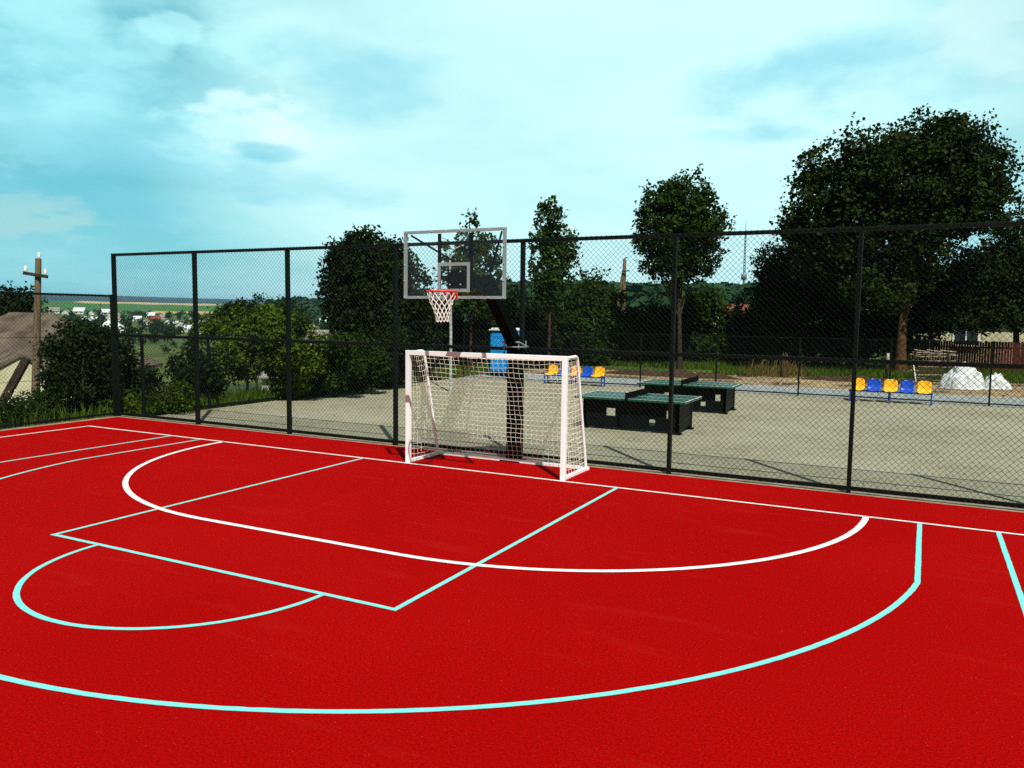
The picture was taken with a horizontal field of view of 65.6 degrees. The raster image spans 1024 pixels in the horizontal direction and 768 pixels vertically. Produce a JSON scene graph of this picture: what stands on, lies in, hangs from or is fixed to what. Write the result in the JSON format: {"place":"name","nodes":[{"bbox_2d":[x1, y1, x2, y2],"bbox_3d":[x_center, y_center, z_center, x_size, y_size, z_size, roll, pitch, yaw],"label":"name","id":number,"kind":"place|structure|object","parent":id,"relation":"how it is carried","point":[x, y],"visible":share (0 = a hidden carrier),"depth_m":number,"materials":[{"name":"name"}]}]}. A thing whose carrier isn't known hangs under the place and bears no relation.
{"place":"outdoors","nodes":[
{"label":"outdoors","id":0,"kind":"place"},
{"bbox_2d":[0,361,534,428],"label":"grass","id":1,"kind":"structure","parent":0,"point":[228,399],"depth_m":22.60,"materials":[{"name":"green plant"}]},
{"bbox_2d":[0,0,1023,309],"label":"sky","id":2,"kind":"structure","parent":0,"point":[127,126],"materials":[{"name":"blue"}]},
{"bbox_2d":[14,294,1023,423],"bbox_3d":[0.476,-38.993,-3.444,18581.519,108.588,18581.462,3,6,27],"label":"ground","id":3,"kind":"structure","parent":0,"point":[58,300],"depth_m":285.81,"materials":[{"name":"green plant"}]},
{"bbox_2d":[0,357,30,410],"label":"slanted beam","id":4,"kind":"structure","parent":3,"relation":"on","point":[9,386],"depth_m":23.11,"materials":[{"name":"brown wood"}]},
{"bbox_2d":[1,387,45,426],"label":"flowering plant","id":5,"kind":"object","parent":3,"relation":"on","point":[14,406],"visible":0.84,"depth_m":18.27,"materials":[{"name":"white plant"}]},
{"bbox_2d":[0,280,51,315],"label":"round tree","id":6,"kind":"object","parent":3,"relation":"on","point":[16,303],"visible":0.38,"depth_m":43.58,"materials":[{"name":"green plant"}]},
{"bbox_2d":[23,252,47,398],"bbox_3d":[-14.813,-0.904,24.862,0.988,6.412,0.704,10,10,61],"label":"utility pole","id":7,"kind":"object","parent":3,"relation":"on","point":[37,274],"visible":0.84,"depth_m":24.96,"materials":[{"name":"brown wood"}]},
{"bbox_2d":[0,349,71,412],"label":"garden shed","id":8,"kind":"structure","parent":3,"relation":"on","point":[6,353],"depth_m":26.21,"materials":[{"name":"beige paint"}]},
{"bbox_2d":[48,307,60,313],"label":"village house","id":9,"kind":"structure","parent":3,"relation":"on","point":[56,310],"depth_m":1051.81,"materials":[{"name":"white ceramic"}]},
{"bbox_2d":[0,383,112,428],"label":"shrub","id":10,"kind":"object","parent":3,"relation":"on","point":[40,396],"visible":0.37,"depth_m":20.29,"materials":[{"name":"green plant"}]},
{"bbox_2d":[0,416,113,430],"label":"kerb","id":11,"kind":"structure","parent":3,"relation":"on","point":[55,423],"depth_m":18.45,"materials":[{"name":"concrete"}]},
{"bbox_2d":[0,291,116,427],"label":"chain link fence","id":12,"kind":"object","parent":3,"relation":"on","point":[113,370],"visible":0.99,"depth_m":18.58,"materials":[{"name":"black metal"}]},
{"bbox_2d":[73,307,87,313],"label":"village house","id":13,"kind":"structure","parent":3,"relation":"on","point":[81,311],"depth_m":1029.76,"materials":[{"name":"metal"}]},
{"bbox_2d":[0,312,162,398],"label":"house roof","id":14,"kind":"structure","parent":3,"relation":"on","point":[16,320],"depth_m":33.59,"materials":[{"name":"white ceramic"}]},
{"bbox_2d":[29,313,172,411],"bbox_3d":[-11.177,-0.355,21.394,3.376,3.092,2.459,3,6,27],"label":"shrub","id":15,"kind":"object","parent":3,"relation":"on","point":[52,358],"visible":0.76,"depth_m":21.14,"materials":[{"name":"green plant"}]},
{"bbox_2d":[101,309,109,314],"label":"village house","id":16,"kind":"structure","parent":3,"relation":"on","point":[105,311],"depth_m":1019.85,"materials":[{"name":"metal"}]},
{"bbox_2d":[103,320,123,333],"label":"village house","id":17,"kind":"structure","parent":3,"relation":"on","point":[108,323],"depth_m":428.21,"materials":[{"name":"white brick"}]},
{"bbox_2d":[23,308,208,315],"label":"field edge trees","id":18,"kind":"object","parent":3,"relation":"on","point":[175,314],"visible":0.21,"depth_m":1174.61,"materials":[{"name":"green plant"}]},
{"bbox_2d":[118,324,135,342],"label":"valley tree","id":19,"kind":"object","parent":3,"relation":"on","point":[127,329],"visible":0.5,"depth_m":315.16,"materials":[{"name":"green plant"}]},
{"bbox_2d":[126,314,135,323],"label":"valley tree","id":20,"kind":"object","parent":3,"relation":"on","point":[130,317],"visible":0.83,"depth_m":591.44,"materials":[{"name":"green plant"}]},
{"bbox_2d":[128,328,144,341],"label":"valley tree","id":21,"kind":"object","parent":3,"relation":"on","point":[139,331],"visible":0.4,"depth_m":316.08,"materials":[{"name":"green plant"}]},
{"bbox_2d":[141,321,149,331],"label":"valley tree","id":22,"kind":"object","parent":3,"relation":"on","point":[144,323],"visible":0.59,"depth_m":465.59,"materials":[{"name":"green plant"}]},
{"bbox_2d":[92,378,203,415],"bbox_3d":[-9.410,0.450,20.487,2.713,1.228,1.371,2,5,12],"label":"shrub","id":23,"kind":"object","parent":3,"relation":"on","point":[160,397],"visible":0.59,"depth_m":20.38,"materials":[{"name":"green plant"}]},
{"bbox_2d":[145,312,156,317],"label":"village house","id":24,"kind":"structure","parent":3,"relation":"on","point":[152,313],"depth_m":915.03,"materials":[{"name":"metal"}]},
{"bbox_2d":[149,333,157,341],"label":"valley tree","id":25,"kind":"object","parent":3,"relation":"on","point":[150,339],"visible":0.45,"depth_m":316.39,"materials":[{"name":"green plant"}]},
{"bbox_2d":[148,316,161,321],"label":"village house","id":26,"kind":"structure","parent":3,"relation":"on","point":[151,318],"depth_m":614.28,"materials":[{"name":"red brick"}]},
{"bbox_2d":[149,325,161,332],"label":"valley tree","id":27,"kind":"object","parent":3,"relation":"on","point":[155,330],"visible":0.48,"depth_m":380.87,"materials":[{"name":"green plant"}]},
{"bbox_2d":[160,345,171,351],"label":"slope bush","id":28,"kind":"object","parent":3,"relation":"on","point":[162,348],"visible":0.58,"depth_m":260.60,"materials":[{"name":"green plant"}]},
{"bbox_2d":[163,327,173,341],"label":"valley tree","id":29,"kind":"object","parent":3,"relation":"on","point":[165,333],"visible":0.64,"depth_m":325.48,"materials":[{"name":"green plant"}]},
{"bbox_2d":[167,326,178,340],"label":"valley tree","id":30,"kind":"object","parent":3,"relation":"on","point":[170,328],"visible":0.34,"depth_m":342.63,"materials":[{"name":"green plant"}]},
{"bbox_2d":[168,319,177,326],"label":"valley tree","id":31,"kind":"object","parent":3,"relation":"on","point":[175,323],"visible":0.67,"depth_m":483.97,"materials":[{"name":"green plant"}]},
{"bbox_2d":[177,325,184,333],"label":"valley tree","id":32,"kind":"object","parent":3,"relation":"on","point":[179,328],"visible":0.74,"depth_m":443.12,"materials":[{"name":"green plant"}]},
{"bbox_2d":[181,325,191,331],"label":"village house","id":33,"kind":"structure","parent":3,"relation":"on","point":[188,326],"depth_m":464.79,"materials":[{"name":"metal"}]},
{"bbox_2d":[181,316,192,324],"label":"valley tree","id":34,"kind":"object","parent":3,"relation":"on","point":[189,320],"visible":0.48,"depth_m":494.40,"materials":[{"name":"green plant"}]},
{"bbox_2d":[161,333,233,400],"bbox_3d":[-8.804,-0.309,22.218,2.287,2.281,1.987,3,6,27],"label":"bush","id":35,"kind":"object","parent":3,"relation":"on","point":[210,368],"visible":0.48,"depth_m":21.75,"materials":[{"name":"green plant"}]},
{"bbox_2d":[187,301,296,393],"bbox_3d":[-8.213,-0.985,24.611,4.016,3.175,2.298,3,6,27],"label":"bush","id":36,"kind":"object","parent":3,"relation":"on","point":[238,331],"visible":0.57,"depth_m":24.16,"materials":[{"name":"green plant"}]},
{"bbox_2d":[212,292,282,387],"bbox_3d":[-10.864,-1.164,33.059,3.410,5.335,2.408,3,6,27],"label":"shrub","id":37,"kind":"object","parent":3,"relation":"on","point":[247,310],"visible":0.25,"depth_m":32.78,"materials":[{"name":"green plant"}]},
{"bbox_2d":[140,329,442,414],"bbox_3d":[-6.004,-0.594,25.799,0.092,2.212,13.818,3,6,27],"label":"chain link fence","id":38,"kind":"object","parent":3,"relation":"on","point":[209,405],"visible":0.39,"depth_m":21.56,"materials":[{"name":"black metal"}]},
{"bbox_2d":[253,318,329,399],"bbox_3d":[-6.453,-0.734,23.899,2.394,2.706,2.523,3,6,27],"label":"bush","id":39,"kind":"object","parent":3,"relation":"on","point":[296,369],"visible":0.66,"depth_m":23.44,"materials":[{"name":"green plant"}]},
{"bbox_2d":[273,294,314,338],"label":"shrub","id":40,"kind":"object","parent":3,"relation":"on","point":[300,320],"visible":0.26,"depth_m":33.52,"materials":[{"name":"green plant"}]},
{"bbox_2d":[258,330,332,386],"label":"village house","id":41,"kind":"structure","parent":3,"relation":"on","point":[267,377],"depth_m":58.55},
{"bbox_2d":[317,324,327,329],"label":"valley tree","id":42,"kind":"object","parent":3,"relation":"on","point":[322,325],"visible":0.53,"depth_m":469.24,"materials":[{"name":"green plant"}]},
{"bbox_2d":[253,294,448,323],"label":"hill forest","id":43,"kind":"object","parent":3,"relation":"on","point":[313,306],"visible":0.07,"depth_m":695.42,"materials":[{"name":"green plant"}]},
{"bbox_2d":[311,223,441,376],"bbox_3d":[-5.191,-2.961,30.980,5.072,6.544,3.884,3,6,27],"label":"round tree","id":44,"kind":"object","parent":3,"relation":"on","point":[363,236],"visible":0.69,"depth_m":30.22,"materials":[{"name":"green plant"}]},
{"bbox_2d":[371,325,418,388],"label":"bush","id":45,"kind":"object","parent":3,"relation":"on","point":[389,338],"visible":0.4,"depth_m":27.59,"materials":[{"name":"green plant"}]},
{"bbox_2d":[419,289,473,370],"bbox_3d":[-3.761,-2.294,40.416,3.740,5.138,2.733,0,5,-7],"label":"shrub","id":46,"kind":"object","parent":3,"relation":"on","point":[445,334],"visible":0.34,"depth_m":39.77,"materials":[{"name":"green plant"}]},
{"bbox_2d":[439,301,494,367],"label":"shrub","id":47,"kind":"object","parent":3,"relation":"on","point":[481,323],"visible":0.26,"depth_m":40.85,"materials":[{"name":"green plant"}]},
{"bbox_2d":[432,208,508,366],"bbox_3d":[-2.002,-4.458,39.023,3.612,8.435,3.186,3,6,27],"label":"ash tree","id":48,"kind":"object","parent":3,"relation":"on","point":[486,254],"visible":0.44,"depth_m":38.68,"materials":[{"name":"green plant"}]},
{"bbox_2d":[0,417,1023,767],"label":"court surface","id":49,"kind":"object","parent":3,"relation":"on","point":[928,673],"visible":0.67,"depth_m":7.03,"materials":[{"name":"red rubber"}]},
{"bbox_2d":[3,436,167,461],"bbox_3d":[-12.940,1.992,5.748,0.062,0.001,25.000,3,6,27],"label":"sideline marking","id":50,"kind":"object","parent":49,"relation":"on","point":[83,449],"visible":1,"depth_m":15.04,"materials":[{"name":"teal paint"}]},
{"bbox_2d":[13,544,325,629],"bbox_3d":[-3.601,1.954,7.510,3.313,0.001,1.657,3,6,27],"label":"free throw marking","id":51,"kind":"object","parent":49,"relation":"on","point":[20,604],"visible":1,"depth_m":6.94,"materials":[{"name":"teal paint"}]},
{"bbox_2d":[51,458,617,610],"bbox_3d":[-1.892,1.687,10.807,4.947,0.001,5.854,3,6,27],"label":"key marking","id":52,"kind":"object","parent":49,"relation":"on","point":[407,601],"visible":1,"depth_m":8.57,"materials":[{"name":"teal paint"}]},
{"bbox_2d":[0,439,921,713],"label":"three point marking","id":53,"kind":"object","parent":49,"relation":"on","point":[646,687],"visible":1,"depth_m":5.56,"materials":[{"name":"teal paint"}]},
{"bbox_2d":[404,227,527,462],"bbox_3d":[-0.536,-0.478,13.170,1.830,3.943,2.911,3,6,27],"label":"basketball hoop","id":54,"kind":"object","parent":49,"relation":"on","point":[459,281],"visible":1,"depth_m":12.84,"materials":[{"name":"grey paint"}]},
{"bbox_2d":[122,442,868,571],"bbox_3d":[-1.583,1.635,11.400,12.019,0.001,4.513,3,6,27],"label":"goal area marking","id":55,"kind":"object","parent":49,"relation":"on","point":[857,528],"visible":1,"depth_m":9.03,"materials":[{"name":"white paint"}]},
{"bbox_2d":[405,349,588,480],"bbox_3d":[-0.271,0.443,13.823,3.080,2.000,1.075,3,6,27],"label":"football goal","id":56,"kind":"object","parent":49,"relation":"on","point":[563,465],"visible":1,"depth_m":13.86,"materials":[{"name":"white paint"}]},
{"bbox_2d":[4,426,1023,534],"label":"boundary marking","id":57,"kind":"object","parent":49,"relation":"on","point":[574,482],"visible":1,"depth_m":12.41,"materials":[{"name":"white paint"}]},
{"bbox_2d":[996,532,1023,613],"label":"sideline marking","id":58,"kind":"object","parent":49,"relation":"on","point":[1019,592],"visible":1,"depth_m":8.42,"materials":[{"name":"teal paint"}]},
{"bbox_2d":[476,278,547,366],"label":"shrub","id":59,"kind":"object","parent":3,"relation":"on","point":[513,306],"visible":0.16,"depth_m":42.54,"materials":[{"name":"green plant"}]},
{"bbox_2d":[525,194,582,370],"bbox_3d":[1.930,-4.785,38.150,2.925,8.501,2.674,3,6,27],"label":"ash tree","id":60,"kind":"object","parent":3,"relation":"on","point":[548,212],"visible":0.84,"depth_m":37.74,"materials":[{"name":"green plant"}]},
{"bbox_2d":[524,301,589,364],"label":"shrub","id":61,"kind":"object","parent":3,"relation":"on","point":[568,334],"visible":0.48,"depth_m":42.31,"materials":[{"name":"green plant"}]},
{"bbox_2d":[111,220,1023,508],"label":"chain link fence","id":62,"kind":"object","parent":3,"relation":"on","point":[395,406],"visible":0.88,"depth_m":13.51,"materials":[{"name":"black metal"}]},
{"bbox_2d":[115,415,1023,511],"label":"kerb","id":63,"kind":"structure","parent":3,"relation":"on","point":[759,483],"depth_m":13.56,"materials":[{"name":"concrete"}]},
{"bbox_2d":[552,266,629,322],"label":"round tree","id":64,"kind":"object","parent":3,"relation":"on","point":[587,289],"visible":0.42,"depth_m":44.63,"materials":[{"name":"green plant"}]},
{"bbox_2d":[555,292,631,365],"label":"shrub","id":65,"kind":"object","parent":3,"relation":"on","point":[600,326],"visible":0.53,"depth_m":42.63,"materials":[{"name":"green plant"}]},
{"bbox_2d":[441,279,758,326],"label":"ridge forest","id":66,"kind":"object","parent":3,"relation":"on","point":[632,288],"visible":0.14,"depth_m":232.67,"materials":[{"name":"green plant"}]},
{"bbox_2d":[617,257,629,310],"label":"utility pole","id":67,"kind":"object","parent":3,"relation":"on","point":[623,277],"visible":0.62,"depth_m":45.97,"materials":[{"name":"brown wood"}]},
{"bbox_2d":[595,285,669,363],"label":"shrub","id":68,"kind":"object","parent":3,"relation":"on","point":[642,323],"visible":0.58,"depth_m":43.28,"materials":[{"name":"green plant"}]},
{"bbox_2d":[638,291,690,362],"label":"shrub","id":69,"kind":"object","parent":3,"relation":"on","point":[667,311],"visible":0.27,"depth_m":44.15,"materials":[{"name":"green plant"}]},
{"bbox_2d":[605,369,740,379],"bbox_3d":[7.089,-0.528,35.928,6.800,0.358,1.600,3,6,27],"label":"soil mound","id":70,"kind":"object","parent":3,"relation":"on","point":[705,376],"visible":0.64,"depth_m":35.45,"materials":[{"name":"brown soil"}]},
{"bbox_2d":[630,163,736,368],"bbox_3d":[8.444,-5.857,40.224,5.330,10.442,4.991,3,6,27],"label":"oval tree","id":71,"kind":"object","parent":3,"relation":"on","point":[681,205],"visible":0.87,"depth_m":39.33,"materials":[{"name":"green plant"}]},
{"bbox_2d":[675,279,737,363],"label":"shrub","id":72,"kind":"object","parent":3,"relation":"on","point":[701,313],"visible":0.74,"depth_m":43.48,"materials":[{"name":"green plant"}]},
{"bbox_2d":[726,303,749,310],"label":"distant house","id":73,"kind":"structure","parent":3,"relation":"on","point":[743,307],"depth_m":159.01,"materials":[{"name":"red brick"}]},
{"bbox_2d":[741,228,746,283],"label":"radio mast","id":74,"kind":"object","parent":3,"relation":"on","point":[744,278],"visible":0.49,"depth_m":417.84,"materials":[{"name":"grey metal"}]},
{"bbox_2d":[466,373,1023,407],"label":"walkway","id":75,"kind":"structure","parent":3,"relation":"on","point":[811,390],"depth_m":28.23,"materials":[{"name":"grey concrete"}]},
{"bbox_2d":[488,328,518,375],"bbox_3d":[-0.260,-1.402,34.346,1.109,2.037,1.133,4,6,35],"label":"portable toilet","id":76,"kind":"object","parent":75,"relation":"on","point":[493,340],"visible":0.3,"depth_m":33.96,"materials":[{"name":"blue plastic"}]},
{"bbox_2d":[492,333,506,371],"bbox_3d":[-0.553,-1.362,33.898,0.752,1.637,0.064,4,6,35],"label":"door","id":77,"kind":"structure","parent":76,"relation":"in","point":[500,337],"depth_m":33.92,"materials":[{"name":"blue plastic"}]},
{"bbox_2d":[718,287,774,363],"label":"shrub","id":78,"kind":"object","parent":3,"relation":"on","point":[740,317],"visible":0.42,"depth_m":44.62,"materials":[{"name":"green plant"}]},
{"bbox_2d":[723,359,815,380],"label":"dry weeds","id":79,"kind":"object","parent":3,"relation":"on","point":[769,372],"visible":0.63,"depth_m":35.71,"materials":[{"name":"brown plant"}]},
{"bbox_2d":[741,245,804,363],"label":"round tree","id":80,"kind":"object","parent":3,"relation":"on","point":[759,326],"visible":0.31,"depth_m":42.64,"materials":[{"name":"green plant"}]},
{"bbox_2d":[780,352,788,376],"bbox_3d":[12.374,-0.849,36.098,0.479,1.225,0.480,3,6,27],"label":"tree stump","id":81,"kind":"object","parent":3,"relation":"on","point":[783,362],"visible":0.51,"depth_m":35.98,"materials":[{"name":"brown wood"}]},
{"bbox_2d":[621,372,1021,396],"bbox_3d":[12.930,-0.057,32.935,16.036,0.095,5.581,3,6,27],"label":"rubble","id":82,"kind":"object","parent":3,"relation":"on","point":[1004,394],"visible":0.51,"depth_m":31.49,"materials":[{"name":"grey stone"}]},
{"bbox_2d":[740,214,950,366],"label":"maple tree","id":83,"kind":"object","parent":3,"relation":"on","point":[810,314],"visible":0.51,"depth_m":42.00,"materials":[{"name":"green plant"}]},
{"bbox_2d":[801,375,917,384],"bbox_3d":[15.025,-0.239,34.096,5.200,0.302,1.400,3,6,27],"label":"soil mound","id":84,"kind":"object","parent":3,"relation":"on","point":[842,380],"visible":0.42,"depth_m":34.04,"materials":[{"name":"brown soil"}]},
{"bbox_2d":[885,353,889,378],"bbox_3d":[16.962,-0.787,35.936,0.137,1.220,0.144,3,6,27],"label":"short post","id":85,"kind":"object","parent":3,"relation":"on","point":[887,366],"visible":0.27,"depth_m":35.88,"materials":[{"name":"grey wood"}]},
{"bbox_2d":[771,103,1023,372],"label":"maple tree","id":86,"kind":"object","parent":3,"relation":"on","point":[949,165],"visible":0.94,"depth_m":36.75,"materials":[{"name":"green plant"}]},
{"bbox_2d":[908,349,956,380],"bbox_3d":[18.120,-0.792,34.283,1.921,1.407,0.833,3,6,27],"label":"scrap timber stack","id":87,"kind":"object","parent":3,"relation":"on","point":[946,367],"visible":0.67,"depth_m":34.26,"materials":[{"name":"brown wood"}]},
{"bbox_2d":[891,339,1023,372],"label":"plank fence","id":88,"kind":"object","parent":3,"relation":"on","point":[978,347],"visible":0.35,"depth_m":41.09,"materials":[{"name":"brown wood"}]},
{"bbox_2d":[936,367,988,389],"bbox_3d":[17.875,-0.356,31.480,1.960,1.068,1.800,3,6,27],"label":"sheeting heap","id":89,"kind":"object","parent":3,"relation":"on","point":[958,374],"visible":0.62,"depth_m":31.02,"materials":[{"name":"white plastic"}]},
{"bbox_2d":[907,197,1023,372],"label":"round tree","id":90,"kind":"object","parent":3,"relation":"on","point":[973,284],"visible":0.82,"depth_m":40.33,"materials":[{"name":"green plant"}]},
{"bbox_2d":[912,296,1023,362],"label":"cream house","id":91,"kind":"structure","parent":3,"relation":"on","point":[999,336],"depth_m":46.49,"materials":[{"name":"white ceramic"}]},
{"bbox_2d":[952,324,979,344],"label":"window","id":92,"kind":"structure","parent":91,"relation":"in","point":[973,338],"depth_m":46.95,"materials":[{"name":"white glass"}]},
{"bbox_2d":[984,373,1010,388],"bbox_3d":[19.196,-0.134,31.490,1.160,0.672,1.000,3,6,27],"label":"sheeting heap","id":93,"kind":"object","parent":3,"relation":"on","point":[1003,382],"visible":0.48,"depth_m":31.31,"materials":[{"name":"white plastic"}]},
{"bbox_2d":[143,377,1023,508],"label":"pavement","id":94,"kind":"structure","parent":0,"point":[685,448],"depth_m":18.23,"materials":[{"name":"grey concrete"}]},
{"bbox_2d":[306,330,367,396],"bbox_3d":[-5.704,-0.578,24.849,2.179,2.261,2.500,-1,5,-19],"label":"bush","id":95,"kind":"object","parent":94,"relation":"on","point":[341,369],"visible":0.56,"depth_m":24.45,"materials":[{"name":"green plant"}]},
{"bbox_2d":[345,329,392,393],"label":"bush","id":96,"kind":"object","parent":94,"relation":"on","point":[379,368],"visible":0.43,"depth_m":25.68,"materials":[{"name":"green plant"}]},
{"bbox_2d":[449,246,459,391],"bbox_3d":[-2.052,-2.167,27.058,0.336,5.043,0.556,3,6,27],"label":"lamp pole","id":97,"kind":"object","parent":94,"relation":"on","point":[450,350],"visible":0.48,"depth_m":26.88,"materials":[{"name":"grey metal"}]},
{"bbox_2d":[544,365,604,386],"bbox_3d":[2.374,-0.331,30.323,2.430,0.717,0.436,3,6,27],"label":"seat bench","id":98,"kind":"object","parent":94,"relation":"on","point":[597,371],"visible":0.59,"depth_m":30.23,"materials":[{"name":"blue paint"}]},
{"bbox_2d":[574,387,701,434],"bbox_3d":[2.983,0.588,18.858,2.666,0.907,1.780,3,6,27],"label":"table tennis","id":99,"kind":"object","parent":94,"relation":"on","point":[634,408],"visible":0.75,"depth_m":18.42,"materials":[{"name":"green paint"}]},
{"bbox_2d":[637,376,742,413],"bbox_3d":[5.093,0.270,22.798,2.666,0.907,1.780,3,6,27],"label":"table tennis","id":100,"kind":"object","parent":94,"relation":"on","point":[692,389],"visible":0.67,"depth_m":22.18,"materials":[{"name":"green paint"}]},
{"bbox_2d":[463,329,1023,405],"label":"chain link fence","id":101,"kind":"object","parent":94,"relation":"on","point":[824,394],"visible":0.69,"depth_m":27.24,"materials":[{"name":"black metal"}]},
{"bbox_2d":[848,378,932,404],"bbox_3d":[12.057,0.227,25.348,2.430,0.717,0.436,3,6,27],"label":"seat bench","id":102,"kind":"object","parent":94,"relation":"on","point":[861,383],"visible":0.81,"depth_m":25.37,"materials":[{"name":"blue paint"}]},
{"bbox_2d":[608,359,1023,383],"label":"grass","id":103,"kind":"structure","parent":0,"point":[837,368],"depth_m":38.81,"materials":[{"name":"green plant"}]}
]}

